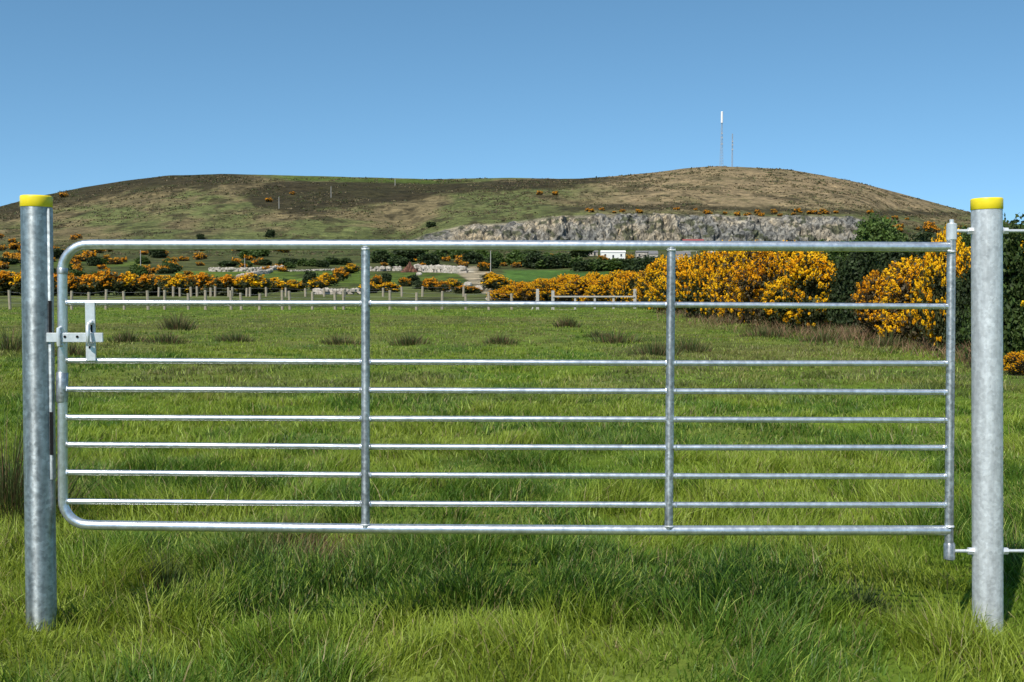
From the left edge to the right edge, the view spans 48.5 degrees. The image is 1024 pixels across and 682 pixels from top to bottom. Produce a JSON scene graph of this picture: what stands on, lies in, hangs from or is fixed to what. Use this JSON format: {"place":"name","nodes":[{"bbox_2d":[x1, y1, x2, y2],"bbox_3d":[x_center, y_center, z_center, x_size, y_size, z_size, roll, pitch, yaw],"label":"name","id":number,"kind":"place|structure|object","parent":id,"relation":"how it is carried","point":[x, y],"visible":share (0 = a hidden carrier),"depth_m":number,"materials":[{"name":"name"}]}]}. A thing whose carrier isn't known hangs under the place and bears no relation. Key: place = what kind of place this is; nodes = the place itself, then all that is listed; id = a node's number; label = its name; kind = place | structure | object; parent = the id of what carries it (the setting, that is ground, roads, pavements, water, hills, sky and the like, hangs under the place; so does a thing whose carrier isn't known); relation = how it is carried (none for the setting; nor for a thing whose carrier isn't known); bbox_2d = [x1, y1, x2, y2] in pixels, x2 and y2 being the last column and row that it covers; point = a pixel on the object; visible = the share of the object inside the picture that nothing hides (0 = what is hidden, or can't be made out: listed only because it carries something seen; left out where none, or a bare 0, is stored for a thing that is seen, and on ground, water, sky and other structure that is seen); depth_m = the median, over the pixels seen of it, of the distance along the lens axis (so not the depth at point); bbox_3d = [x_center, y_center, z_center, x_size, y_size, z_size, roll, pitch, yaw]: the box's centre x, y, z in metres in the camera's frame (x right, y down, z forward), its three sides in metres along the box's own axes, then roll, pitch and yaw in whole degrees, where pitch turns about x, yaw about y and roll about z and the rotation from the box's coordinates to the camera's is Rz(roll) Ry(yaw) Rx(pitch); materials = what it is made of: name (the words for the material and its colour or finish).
{"place":"outdoors","nodes":[
{"label":"outdoors","id":0,"kind":"place"},
{"bbox_2d":[0,166,1012,308],"bbox_3d":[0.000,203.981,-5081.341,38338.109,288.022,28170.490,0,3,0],"label":"hill","id":1,"kind":"structure","parent":0,"point":[413,207],"depth_m":1167.11,"materials":[{"name":"plant"}]},
{"bbox_2d":[0,270,20,295],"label":"gorse bush","id":2,"kind":"object","parent":1,"relation":"on","point":[6,277],"visible":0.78,"depth_m":118.73,"materials":[{"name":"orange plant"}]},
{"bbox_2d":[9,272,20,295],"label":"gorse bush","id":3,"kind":"object","parent":1,"relation":"on","point":[16,283],"visible":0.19,"depth_m":117.16,"materials":[{"name":"yellow plant"}]},
{"bbox_2d":[56,273,90,295],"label":"gorse bush","id":4,"kind":"object","parent":1,"relation":"on","point":[75,284],"visible":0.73,"depth_m":117.69,"materials":[{"name":"yellow plant"}]},
{"bbox_2d":[84,255,102,265],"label":"hillside tree","id":5,"kind":"object","parent":1,"relation":"on","point":[93,261],"visible":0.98,"depth_m":492.81,"materials":[{"name":"green plant"}]},
{"bbox_2d":[87,267,131,295],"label":"gorse bush","id":6,"kind":"object","parent":1,"relation":"on","point":[104,280],"visible":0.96,"depth_m":116.67,"materials":[{"name":"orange plant"}]},
{"bbox_2d":[114,271,137,295],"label":"gorse bush","id":7,"kind":"object","parent":1,"relation":"on","point":[129,279],"visible":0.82,"depth_m":117.77,"materials":[{"name":"yellow plant"}]},
{"bbox_2d":[133,265,149,275],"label":"hillside tree","id":8,"kind":"object","parent":1,"relation":"on","point":[141,270],"visible":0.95,"depth_m":365.25,"materials":[{"name":"green plant"}]},
{"bbox_2d":[129,274,165,295],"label":"gorse bush","id":9,"kind":"object","parent":1,"relation":"on","point":[145,283],"visible":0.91,"depth_m":117.74,"materials":[{"name":"yellow plant"}]},
{"bbox_2d":[146,250,168,257],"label":"hillside tree","id":10,"kind":"object","parent":1,"relation":"on","point":[157,253],"visible":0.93,"depth_m":613.12,"materials":[{"name":"green plant"}]},
{"bbox_2d":[155,267,179,273],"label":"hillside tree","id":11,"kind":"object","parent":1,"relation":"on","point":[163,270],"visible":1,"depth_m":403.95,"materials":[{"name":"green plant"}]},
{"bbox_2d":[157,273,189,295],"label":"gorse bush","id":12,"kind":"object","parent":1,"relation":"on","point":[176,281],"visible":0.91,"depth_m":117.01,"materials":[{"name":"yellow plant"}]},
{"bbox_2d":[179,274,201,295],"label":"gorse bush","id":13,"kind":"object","parent":1,"relation":"on","point":[192,281],"visible":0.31,"depth_m":127.63,"materials":[{"name":"orange plant"}]},
{"bbox_2d":[193,272,217,294],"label":"gorse bush","id":14,"kind":"object","parent":1,"relation":"on","point":[202,277],"visible":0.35,"depth_m":129.98,"materials":[{"name":"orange plant"}]},
{"bbox_2d":[211,274,239,295],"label":"gorse bush","id":15,"kind":"object","parent":1,"relation":"on","point":[226,280],"visible":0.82,"depth_m":116.43,"materials":[{"name":"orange plant"}]},
{"bbox_2d":[208,265,282,271],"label":"stone wall","id":16,"kind":"structure","parent":1,"relation":"on","point":[230,269],"depth_m":437.32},
{"bbox_2d":[236,268,272,276],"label":"stone wall","id":17,"kind":"structure","parent":1,"relation":"on","point":[266,271],"depth_m":395.16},
{"bbox_2d":[232,272,278,295],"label":"gorse bush","id":18,"kind":"object","parent":1,"relation":"on","point":[255,283],"visible":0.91,"depth_m":116.80,"materials":[{"name":"yellow plant"}]},
{"bbox_2d":[267,277,284,291],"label":"gorse bush","id":19,"kind":"object","parent":1,"relation":"on","point":[277,288],"visible":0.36,"depth_m":161.72,"materials":[{"name":"yellow plant"}]},
{"bbox_2d":[278,280,311,291],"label":"gorse bush","id":20,"kind":"object","parent":1,"relation":"on","point":[295,286],"visible":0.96,"depth_m":160.51,"materials":[{"name":"yellow plant"}]},
{"bbox_2d":[302,269,317,284],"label":"hillside tree","id":21,"kind":"object","parent":1,"relation":"on","point":[308,275],"visible":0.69,"depth_m":252.87,"materials":[{"name":"green plant"}]},
{"bbox_2d":[158,286,464,296],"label":"wire fence","id":22,"kind":"object","parent":1,"relation":"on","point":[304,289],"visible":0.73,"depth_m":113.25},
{"bbox_2d":[307,277,329,289],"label":"gorse bush","id":23,"kind":"object","parent":1,"relation":"on","point":[320,282],"visible":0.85,"depth_m":173.50,"materials":[{"name":"yellow plant"}]},
{"bbox_2d":[319,272,342,285],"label":"gorse bush","id":24,"kind":"object","parent":1,"relation":"on","point":[332,279],"visible":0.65,"depth_m":240.27,"materials":[{"name":"yellow plant"}]},
{"bbox_2d":[312,287,360,294],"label":"stone wall","id":25,"kind":"structure","parent":1,"relation":"on","point":[327,291],"depth_m":142.44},
{"bbox_2d":[331,266,351,280],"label":"gorse bush","id":26,"kind":"object","parent":1,"relation":"on","point":[341,273],"visible":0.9,"depth_m":293.46,"materials":[{"name":"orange plant"}]},
{"bbox_2d":[342,263,360,273],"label":"gorse bush","id":27,"kind":"object","parent":1,"relation":"on","point":[351,268],"visible":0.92,"depth_m":411.87,"materials":[{"name":"yellow plant"}]},
{"bbox_2d":[370,250,390,262],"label":"hillside tree","id":28,"kind":"object","parent":1,"relation":"on","point":[380,256],"visible":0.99,"depth_m":525.04,"materials":[{"name":"green plant"}]},
{"bbox_2d":[370,266,402,270],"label":"stone wall","id":29,"kind":"structure","parent":1,"relation":"on","point":[387,268],"depth_m":433.05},
{"bbox_2d":[378,282,401,291],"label":"gorse bush","id":30,"kind":"object","parent":1,"relation":"on","point":[386,286],"visible":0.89,"depth_m":158.46,"materials":[{"name":"yellow plant"}]},
{"bbox_2d":[387,255,409,266],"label":"hillside tree","id":31,"kind":"object","parent":1,"relation":"on","point":[401,261],"visible":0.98,"depth_m":495.86,"materials":[{"name":"green plant"}]},
{"bbox_2d":[392,250,428,261],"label":"hillside tree","id":32,"kind":"object","parent":1,"relation":"on","point":[411,255],"visible":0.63,"depth_m":538.96,"materials":[{"name":"green plant"}]},
{"bbox_2d":[418,277,438,290],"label":"gorse bush","id":33,"kind":"object","parent":1,"relation":"on","point":[429,284],"visible":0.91,"depth_m":163.02,"materials":[{"name":"orange plant"}]},
{"bbox_2d":[419,253,441,264],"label":"hillside tree","id":34,"kind":"object","parent":1,"relation":"on","point":[429,259],"visible":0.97,"depth_m":508.57,"materials":[{"name":"green plant"}]},
{"bbox_2d":[414,264,468,272],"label":"stone wall","id":35,"kind":"structure","parent":1,"relation":"on","point":[442,268],"depth_m":397.94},
{"bbox_2d":[433,280,451,291],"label":"gorse bush","id":36,"kind":"object","parent":1,"relation":"on","point":[442,286],"visible":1,"depth_m":156.71,"materials":[{"name":"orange plant"}]},
{"bbox_2d":[461,250,480,263],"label":"hillside tree","id":37,"kind":"object","parent":1,"relation":"on","point":[470,257],"visible":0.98,"depth_m":519.17,"materials":[{"name":"green plant"}]},
{"bbox_2d":[480,274,512,290],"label":"gorse bush","id":38,"kind":"object","parent":1,"relation":"on","point":[496,282],"visible":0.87,"depth_m":165.01,"materials":[{"name":"yellow plant"}]},
{"bbox_2d":[485,285,516,300],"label":"gorse bush","id":39,"kind":"object","parent":1,"relation":"on","point":[499,294],"visible":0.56,"depth_m":93.84,"materials":[{"name":"yellow plant"}]},
{"bbox_2d":[0,166,1010,256],"bbox_3d":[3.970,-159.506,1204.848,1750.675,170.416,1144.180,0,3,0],"label":"scrub","id":40,"kind":"object","parent":1,"relation":"on","point":[633,178],"visible":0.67,"depth_m":1320.83,"materials":[{"name":"green plant"}]},
{"bbox_2d":[504,250,521,264],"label":"hillside tree","id":41,"kind":"object","parent":1,"relation":"on","point":[511,255],"visible":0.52,"depth_m":506.40,"materials":[{"name":"green plant"}]},
{"bbox_2d":[511,282,539,300],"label":"gorse bush","id":42,"kind":"object","parent":1,"relation":"on","point":[522,292],"visible":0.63,"depth_m":89.83,"materials":[{"name":"yellow plant"}]},
{"bbox_2d":[522,252,543,268],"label":"hillside tree","id":43,"kind":"object","parent":1,"relation":"on","point":[529,261],"visible":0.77,"depth_m":482.76,"materials":[{"name":"green plant"}]},
{"bbox_2d":[531,278,568,300],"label":"gorse bush","id":44,"kind":"object","parent":1,"relation":"on","point":[547,287],"visible":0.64,"depth_m":87.55,"materials":[{"name":"yellow plant"}]},
{"bbox_2d":[540,254,562,268],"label":"hillside tree","id":45,"kind":"object","parent":1,"relation":"on","point":[553,262],"visible":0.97,"depth_m":479.64,"materials":[{"name":"green plant"}]},
{"bbox_2d":[556,253,570,267],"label":"hillside tree","id":46,"kind":"object","parent":1,"relation":"on","point":[564,257],"visible":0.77,"depth_m":482.80,"materials":[{"name":"green plant"}]},
{"bbox_2d":[551,272,579,300],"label":"gorse bush","id":47,"kind":"object","parent":1,"relation":"on","point":[565,277],"visible":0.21,"depth_m":87.99,"materials":[{"name":"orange plant"}]},
{"bbox_2d":[555,276,597,300],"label":"gorse bush","id":48,"kind":"object","parent":1,"relation":"on","point":[578,286],"visible":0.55,"depth_m":84.68,"materials":[{"name":"yellow plant"}]},
{"bbox_2d":[566,250,593,256],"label":"hillside tree","id":49,"kind":"object","parent":1,"relation":"on","point":[582,253],"visible":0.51,"depth_m":620.91,"materials":[{"name":"green plant"}]},
{"bbox_2d":[570,261,591,270],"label":"hillside tree","id":50,"kind":"object","parent":1,"relation":"on","point":[580,266],"visible":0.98,"depth_m":426.59,"materials":[{"name":"green plant"}]},
{"bbox_2d":[588,258,605,270],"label":"hillside tree","id":51,"kind":"object","parent":1,"relation":"on","point":[597,266],"visible":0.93,"depth_m":426.02,"materials":[{"name":"green plant"}]},
{"bbox_2d":[582,274,617,301],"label":"gorse bush","id":52,"kind":"object","parent":1,"relation":"on","point":[600,287],"visible":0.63,"depth_m":82.67,"materials":[{"name":"yellow plant"}]},
{"bbox_2d":[601,258,621,270],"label":"hillside tree","id":53,"kind":"object","parent":1,"relation":"on","point":[607,264],"visible":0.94,"depth_m":426.01,"materials":[{"name":"green plant"}]},
{"bbox_2d":[600,250,625,258],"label":"cottage","id":54,"kind":"structure","parent":1,"relation":"on","point":[610,254],"depth_m":603.26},
{"bbox_2d":[607,270,641,301],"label":"gorse bush","id":55,"kind":"object","parent":1,"relation":"on","point":[623,286],"visible":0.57,"depth_m":80.52,"materials":[{"name":"yellow plant"}]},
{"bbox_2d":[622,255,657,272],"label":"tree","id":56,"kind":"object","parent":1,"relation":"on","point":[639,263],"visible":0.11,"depth_m":138.72,"materials":[{"name":"green plant"}]},
{"bbox_2d":[817,235,871,274],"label":"tree","id":57,"kind":"object","parent":1,"relation":"on","point":[831,256],"visible":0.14,"depth_m":94.75,"materials":[{"name":"green plant"}]},
{"bbox_2d":[853,211,910,264],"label":"tree","id":58,"kind":"object","parent":1,"relation":"on","point":[874,229],"visible":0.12,"depth_m":95.01,"materials":[{"name":"green plant"}]},
{"bbox_2d":[874,225,935,274],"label":"tree","id":59,"kind":"object","parent":1,"relation":"on","point":[889,257],"visible":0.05,"depth_m":87.31,"materials":[{"name":"green plant"}]},
{"bbox_2d":[944,219,970,251],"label":"tree","id":60,"kind":"object","parent":1,"relation":"on","point":[966,238],"visible":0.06,"depth_m":87.49,"materials":[{"name":"green plant"}]},
{"bbox_2d":[0,306,1023,681],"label":"ground","id":61,"kind":"structure","parent":0,"point":[632,675],"depth_m":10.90,"materials":[{"name":"plant"}]},
{"bbox_2d":[0,322,21,351],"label":"rush clump","id":62,"kind":"object","parent":61,"relation":"on","point":[7,347],"visible":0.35,"depth_m":23.58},
{"bbox_2d":[20,195,56,631],"bbox_3d":[-1.919,0.518,4.631,0.144,2.209,0.124,0,3,0],"label":"gate post","id":63,"kind":"object","parent":61,"relation":"on","point":[38,350],"visible":0.92,"depth_m":4.57,"materials":[{"name":"metal"}]},
{"bbox_2d":[0,396,119,524],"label":"rush clump","id":64,"kind":"object","parent":61,"relation":"on","point":[14,492],"visible":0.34,"depth_m":6.71,"materials":[{"name":"plant"}]},
{"bbox_2d":[55,342,97,356],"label":"rush clump","id":65,"kind":"object","parent":61,"relation":"on","point":[71,350],"visible":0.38,"depth_m":22.21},
{"bbox_2d":[105,327,150,342],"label":"rush clump","id":66,"kind":"object","parent":61,"relation":"on","point":[125,339],"visible":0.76,"depth_m":28.26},
{"bbox_2d":[131,541,197,605],"bbox_3d":[-1.710,1.212,5.646,0.406,0.452,0.380,1,3,21],"label":"rush clump","id":67,"kind":"object","parent":61,"relation":"on","point":[168,581],"visible":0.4,"depth_m":5.63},
{"bbox_2d":[141,328,191,343],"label":"rush clump","id":68,"kind":"object","parent":61,"relation":"on","point":[162,338],"visible":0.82,"depth_m":27.79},
{"bbox_2d":[155,307,198,330],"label":"rush clump","id":69,"kind":"object","parent":61,"relation":"on","point":[177,325],"visible":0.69,"depth_m":37.38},
{"bbox_2d":[214,330,254,342],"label":"rush clump","id":70,"kind":"object","parent":61,"relation":"on","point":[233,337],"visible":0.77,"depth_m":28.99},
{"bbox_2d":[8,289,512,309],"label":"wire fence","id":71,"kind":"object","parent":61,"relation":"on","point":[416,298],"visible":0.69,"depth_m":67.36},
{"bbox_2d":[230,533,355,574],"bbox_3d":[-1.137,1.134,5.868,0.751,0.399,0.745,0,3,0],"label":"rush clump","id":72,"kind":"object","parent":61,"relation":"on","point":[320,551],"visible":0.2,"depth_m":5.89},
{"bbox_2d":[320,333,360,345],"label":"rush clump","id":73,"kind":"object","parent":61,"relation":"on","point":[338,340],"visible":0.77,"depth_m":28.02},
{"bbox_2d":[386,332,432,346],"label":"rush clump","id":74,"kind":"object","parent":61,"relation":"on","point":[408,340],"visible":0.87,"depth_m":27.78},
{"bbox_2d":[482,331,522,344],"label":"rush clump","id":75,"kind":"object","parent":61,"relation":"on","point":[500,340],"visible":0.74,"depth_m":28.48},
{"bbox_2d":[551,315,581,327],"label":"rush clump","id":76,"kind":"object","parent":61,"relation":"on","point":[567,322],"visible":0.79,"depth_m":38.75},
{"bbox_2d":[532,289,636,309],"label":"rail fence","id":77,"kind":"object","parent":61,"relation":"on","point":[553,296],"visible":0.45,"depth_m":69.68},
{"bbox_2d":[586,324,645,343],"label":"rush clump","id":78,"kind":"object","parent":61,"relation":"on","point":[613,338],"visible":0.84,"depth_m":29.20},
{"bbox_2d":[630,253,666,301],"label":"gorse bush","id":79,"kind":"object","parent":61,"relation":"on","point":[654,270],"visible":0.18,"depth_m":68.85,"materials":[{"name":"yellow plant"}]},
{"bbox_2d":[628,336,685,356],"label":"rush clump","id":80,"kind":"object","parent":61,"relation":"on","point":[658,350],"visible":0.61,"depth_m":23.34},
{"bbox_2d":[642,253,692,313],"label":"gorse bush","id":81,"kind":"object","parent":61,"relation":"on","point":[658,291],"visible":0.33,"depth_m":59.46,"materials":[{"name":"yellow plant"}]},
{"bbox_2d":[663,332,715,352],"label":"rush clump","id":82,"kind":"object","parent":61,"relation":"on","point":[692,347],"visible":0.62,"depth_m":24.74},
{"bbox_2d":[675,251,718,317],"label":"gorse bush","id":83,"kind":"object","parent":61,"relation":"on","point":[696,262],"visible":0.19,"depth_m":50.45,"materials":[{"name":"yellow plant"}]},
{"bbox_2d":[685,238,736,318],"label":"gorse bush","id":84,"kind":"object","parent":61,"relation":"on","point":[700,284],"visible":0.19,"depth_m":47.21,"materials":[{"name":"yellow plant"}]},
{"bbox_2d":[704,251,751,322],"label":"gorse bush","id":85,"kind":"object","parent":61,"relation":"on","point":[721,280],"visible":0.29,"depth_m":44.04,"materials":[{"name":"yellow plant"}]},
{"bbox_2d":[723,236,772,323],"bbox_3d":[9.293,-2.249,43.355,2.212,3.516,2.872,-1,3,-15],"label":"gorse bush","id":86,"kind":"object","parent":61,"relation":"on","point":[746,257],"visible":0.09,"depth_m":42.87,"materials":[{"name":"yellow plant"}]},
{"bbox_2d":[727,251,790,327],"bbox_3d":[9.103,-1.840,39.692,3.224,3.021,2.770,-2,4,-38],"label":"gorse bush","id":87,"kind":"object","parent":61,"relation":"on","point":[748,287],"visible":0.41,"depth_m":39.04,"materials":[{"name":"yellow plant"}]},
{"bbox_2d":[736,324,787,337],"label":"rush clump","id":88,"kind":"object","parent":61,"relation":"on","point":[763,333],"visible":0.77,"depth_m":31.47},
{"bbox_2d":[759,240,795,328],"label":"gorse bush","id":89,"kind":"object","parent":61,"relation":"on","point":[786,254],"visible":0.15,"depth_m":38.79,"materials":[{"name":"yellow plant"}]},
{"bbox_2d":[759,251,836,330],"bbox_3d":[9.693,-1.657,36.737,3.115,3.021,2.951,-3,4,-44],"label":"gorse bush","id":90,"kind":"object","parent":61,"relation":"on","point":[807,278],"visible":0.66,"depth_m":35.90,"materials":[{"name":"yellow plant"}]},
{"bbox_2d":[656,308,970,366],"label":"dry grass","id":91,"kind":"structure","parent":61,"relation":"on","point":[856,333],"depth_m":30.91,"materials":[{"name":"plant"}]},
{"bbox_2d":[793,325,852,342],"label":"rush clump","id":92,"kind":"object","parent":61,"relation":"on","point":[821,338],"visible":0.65,"depth_m":28.75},
{"bbox_2d":[821,236,881,332],"bbox_3d":[10.739,-1.657,35.208,1.861,3.142,2.725,-2,3,-37],"label":"evergreen bush","id":93,"kind":"object","parent":61,"relation":"on","point":[855,268],"visible":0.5,"depth_m":34.80,"materials":[{"name":"green plant"}]},
{"bbox_2d":[825,575,905,620],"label":"rush clump","id":94,"kind":"object","parent":61,"relation":"on","point":[867,598],"visible":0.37,"depth_m":4.93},
{"bbox_2d":[846,269,895,337],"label":"gorse bush","id":95,"kind":"object","parent":61,"relation":"on","point":[869,293],"visible":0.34,"depth_m":29.74,"materials":[{"name":"yellow plant"}]},
{"bbox_2d":[863,329,913,348],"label":"rush clump","id":96,"kind":"object","parent":61,"relation":"on","point":[883,343],"visible":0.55,"depth_m":26.12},
{"bbox_2d":[873,252,931,344],"bbox_3d":[9.944,-0.992,27.882,2.040,2.414,2.299,1,3,20],"label":"gorse bush","id":97,"kind":"object","parent":61,"relation":"on","point":[899,288],"visible":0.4,"depth_m":27.47,"materials":[{"name":"yellow plant"}]},
{"bbox_2d":[906,222,970,350],"bbox_3d":[9.671,-1.131,24.885,1.751,2.963,1.664,-1,3,-12],"label":"gorse bush","id":98,"kind":"object","parent":61,"relation":"on","point":[933,322],"visible":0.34,"depth_m":24.60,"materials":[{"name":"yellow plant"}]},
{"bbox_2d":[942,261,970,350],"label":"evergreen bush","id":99,"kind":"object","parent":61,"relation":"on","point":[963,290],"visible":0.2,"depth_m":23.21,"materials":[{"name":"green plant"}]},
{"bbox_2d":[955,197,1023,636],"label":"gate post","id":100,"kind":"object","parent":61,"relation":"on","point":[987,230],"visible":0.94,"depth_m":4.58,"materials":[{"name":"metal"}]},
{"bbox_2d":[46,219,956,560],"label":"field gate","id":101,"kind":"structure","parent":100,"relation":"attached to","point":[62,337],"depth_m":4.61,"materials":[{"name":"metal"}]},
{"bbox_2d":[958,213,1023,366],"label":"bush","id":102,"kind":"object","parent":61,"relation":"on","point":[1013,292],"visible":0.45,"depth_m":19.34,"materials":[{"name":"green plant"}]},
{"bbox_2d":[1003,350,1023,375],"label":"gorse bush","id":103,"kind":"object","parent":61,"relation":"on","point":[1013,363],"visible":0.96,"depth_m":17.53,"materials":[{"name":"yellow plant"}]},
{"bbox_2d":[0,0,1023,223],"label":"sky","id":104,"kind":"structure","parent":0,"point":[922,99],"materials":[{"name":"blue"}]},
{"bbox_2d":[414,212,861,241],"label":"quarry cliff","id":105,"kind":"structure","parent":0,"point":[654,226],"depth_m":903.42,"materials":[{"name":"stone"}]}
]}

